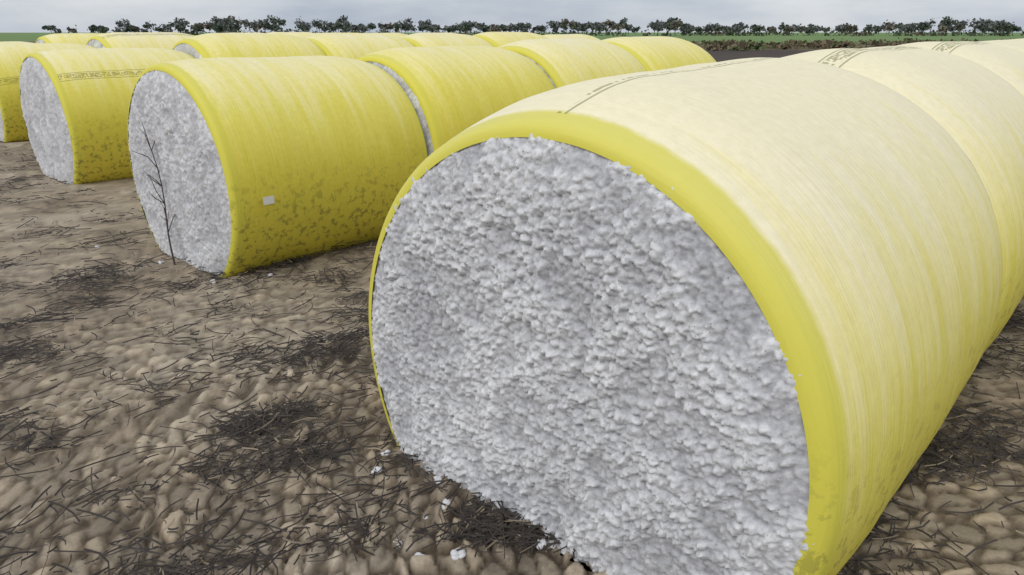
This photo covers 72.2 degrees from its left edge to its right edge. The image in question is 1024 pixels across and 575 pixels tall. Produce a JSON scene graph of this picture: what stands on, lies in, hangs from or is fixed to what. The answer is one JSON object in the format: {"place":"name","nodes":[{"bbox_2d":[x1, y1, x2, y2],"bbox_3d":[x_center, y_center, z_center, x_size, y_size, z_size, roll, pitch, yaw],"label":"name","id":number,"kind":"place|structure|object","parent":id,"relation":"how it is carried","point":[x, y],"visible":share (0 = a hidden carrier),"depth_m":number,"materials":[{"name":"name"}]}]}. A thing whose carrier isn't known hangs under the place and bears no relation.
{"place":"outdoors","nodes":[
{"label":"outdoors","id":0,"kind":"place"},
{"bbox_2d":[0,32,1023,574],"bbox_3d":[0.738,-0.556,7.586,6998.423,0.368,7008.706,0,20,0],"label":"ground","id":1,"kind":"structure","parent":0,"point":[1002,554],"depth_m":3.76,"materials":[{"name":"soil"}]},
{"bbox_2d":[0,41,30,42],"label":"cotton bale","id":2,"kind":"object","parent":1,"relation":"on","point":[14,42],"visible":0.06,"depth_m":20.13},
{"bbox_2d":[0,43,94,141],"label":"cotton bale","id":3,"kind":"object","parent":1,"relation":"on","point":[12,121],"visible":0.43,"depth_m":14.72},
{"bbox_2d":[36,33,104,44],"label":"cotton bale","id":4,"kind":"object","parent":1,"relation":"on","point":[78,38],"visible":0.14,"depth_m":20.80},
{"bbox_2d":[19,48,194,183],"bbox_3d":[-6.484,-2.957,11.716,2.287,1.969,2.491,17,26,39],"label":"cotton bale","id":5,"kind":"object","parent":1,"relation":"on","point":[75,105],"visible":0.72,"depth_m":10.66},
{"bbox_2d":[86,32,192,48],"bbox_3d":[-8.963,-5.190,17.512,2.512,2.204,2.489,17,26,39],"label":"cotton bale","id":6,"kind":"object","parent":1,"relation":"on","point":[168,40],"visible":0.23,"depth_m":16.55},
{"bbox_2d":[133,123,175,264],"bbox_3d":[-3.442,-0.931,6.965,0.310,1.394,0.322,8,21,21],"label":"cotton stalk","id":7,"kind":"object","parent":1,"relation":"on","point":[163,202],"visible":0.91,"depth_m":6.92,"materials":[{"name":"brown plant"}]},
{"bbox_2d":[172,33,325,58],"bbox_3d":[-4.914,-3.671,13.361,2.516,2.188,2.492,18,27,40],"label":"cotton bale","id":8,"kind":"object","parent":1,"relation":"on","point":[215,45],"visible":0.2,"depth_m":12.45},
{"bbox_2d":[128,56,427,277],"bbox_3d":[-2.503,-1.477,7.642,2.301,1.973,2.492,17,26,39],"label":"cotton bale","id":9,"kind":"object","parent":1,"relation":"on","point":[263,161],"visible":0.94,"depth_m":6.76,"materials":[{"name":"yellow plastic"}]},
{"bbox_2d":[267,32,310,33],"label":"cotton bale","id":10,"kind":"object","parent":1,"relation":"on","point":[285,32],"visible":0.02,"depth_m":26.02},
{"bbox_2d":[287,33,338,37],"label":"cotton bale","id":11,"kind":"object","parent":1,"relation":"on","point":[304,35],"visible":0.04,"depth_m":19.99},
{"bbox_2d":[306,34,414,58],"bbox_3d":[-3.316,-4.269,15.023,2.508,2.174,2.492,17,26,39],"label":"cotton bale","id":12,"kind":"object","parent":1,"relation":"on","point":[353,46],"visible":0.15,"depth_m":14.03},
{"bbox_2d":[371,466,381,472],"bbox_3d":[-0.639,0.862,3.311,0.056,0.028,0.041,-12,23,-30],"label":"cotton tuft","id":13,"kind":"object","parent":1,"relation":"on","point":[377,469],"visible":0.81,"depth_m":3.30,"materials":[{"name":"white plant"}]},
{"bbox_2d":[357,33,406,36],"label":"cotton bale","id":14,"kind":"object","parent":1,"relation":"on","point":[397,34],"visible":0.05,"depth_m":22.08},
{"bbox_2d":[380,450,390,455],"bbox_3d":[-0.619,0.815,3.447,0.055,0.024,0.037,-16,25,-37],"label":"cotton tuft","id":15,"kind":"object","parent":1,"relation":"on","point":[386,451],"visible":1,"depth_m":3.44,"materials":[{"name":"white plant"}]},
{"bbox_2d":[410,33,456,34],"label":"cotton bale","id":16,"kind":"object","parent":1,"relation":"on","point":[434,33],"visible":0.06,"depth_m":23.43},
{"bbox_2d":[433,476,441,483],"bbox_3d":[-0.341,0.889,3.237,0.045,0.031,0.055,0,20,0],"label":"cotton tuft","id":17,"kind":"object","parent":1,"relation":"on","point":[436,478],"visible":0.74,"depth_m":3.23,"materials":[{"name":"white plant"}]},
{"bbox_2d":[441,499,450,509],"bbox_3d":[-0.276,0.946,3.041,0.057,0.043,0.078,0,20,0],"label":"cotton tuft","id":18,"kind":"object","parent":1,"relation":"on","point":[446,502],"visible":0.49,"depth_m":3.04,"materials":[{"name":"white plant"}]},
{"bbox_2d":[399,34,493,46],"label":"cotton bale","id":19,"kind":"object","parent":1,"relation":"on","point":[425,40],"visible":0.15,"depth_m":15.77},
{"bbox_2d":[356,46,554,155],"bbox_3d":[-0.864,-2.119,9.305,2.354,2.042,2.494,17,26,39],"label":"cotton bale","id":20,"kind":"object","parent":1,"relation":"on","point":[451,92],"visible":0.3,"depth_m":8.20},
{"bbox_2d":[450,548,465,559],"bbox_3d":[-0.212,1.052,2.777,0.062,0.038,0.059,0,20,0],"label":"cotton tuft","id":21,"kind":"object","parent":1,"relation":"on","point":[456,554],"visible":0.96,"depth_m":2.76,"materials":[{"name":"white plant"}]},
{"bbox_2d":[473,32,549,46],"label":"cotton bale","id":22,"kind":"object","parent":1,"relation":"on","point":[496,39],"visible":0.1,"depth_m":17.26},
{"bbox_2d":[0,143,1023,574],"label":"stalk litter","id":23,"kind":"object","parent":1,"relation":"on","point":[484,527],"visible":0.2,"depth_m":3.47,"materials":[{"name":"brown plant"}]},
{"bbox_2d":[42,15,1023,35],"bbox_3d":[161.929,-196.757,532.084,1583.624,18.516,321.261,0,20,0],"label":"distant trees","id":24,"kind":"object","parent":1,"relation":"on","point":[227,25],"visible":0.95,"depth_m":447.32,"materials":[{"name":"green plant"}]},
{"bbox_2d":[536,538,546,549],"bbox_3d":[0.118,1.033,2.837,0.045,0.034,0.052,0,20,0],"label":"cotton tuft","id":25,"kind":"object","parent":1,"relation":"on","point":[542,542],"visible":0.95,"depth_m":2.82,"materials":[{"name":"white plant"}]},
{"bbox_2d":[543,34,599,40],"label":"cotton bale","id":26,"kind":"object","parent":1,"relation":"on","point":[565,36],"visible":0.06,"depth_m":19.36},
{"bbox_2d":[497,38,646,88],"bbox_3d":[0.718,-2.780,11.014,2.441,2.118,2.494,17,26,39],"label":"cotton bale","id":27,"kind":"object","parent":1,"relation":"on","point":[562,62],"visible":0.17,"depth_m":9.97},
{"bbox_2d":[600,36,715,70],"bbox_3d":[2.317,-3.411,12.718,2.446,2.139,2.494,18,27,40],"label":"cotton bale","id":28,"kind":"object","parent":1,"relation":"on","point":[652,53],"visible":0.14,"depth_m":11.72},
{"bbox_2d":[369,57,1002,574],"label":"cotton bale","id":29,"kind":"object","parent":1,"relation":"on","point":[731,317],"visible":0.98,"depth_m":2.41},
{"bbox_2d":[685,38,1013,50],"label":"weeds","id":30,"kind":"object","parent":1,"relation":"on","point":[741,45],"visible":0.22,"depth_m":99.41,"materials":[{"name":"green plant"}]},
{"bbox_2d":[781,46,1023,352],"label":"cotton bale","id":31,"kind":"object","parent":1,"relation":"on","point":[974,110],"visible":0.21,"depth_m":3.87},
{"bbox_2d":[896,41,1023,95],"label":"cotton bale","id":32,"kind":"object","parent":1,"relation":"on","point":[1005,63],"visible":0.1,"depth_m":5.66},
{"bbox_2d":[977,40,1023,52],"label":"cotton bale","id":33,"kind":"object","parent":1,"relation":"on","point":[1018,45],"visible":0.04,"depth_m":7.52},
{"bbox_2d":[0,0,1023,32],"label":"sky","id":34,"kind":"structure","parent":0,"point":[16,16],"materials":[{"name":"white"}]}
]}

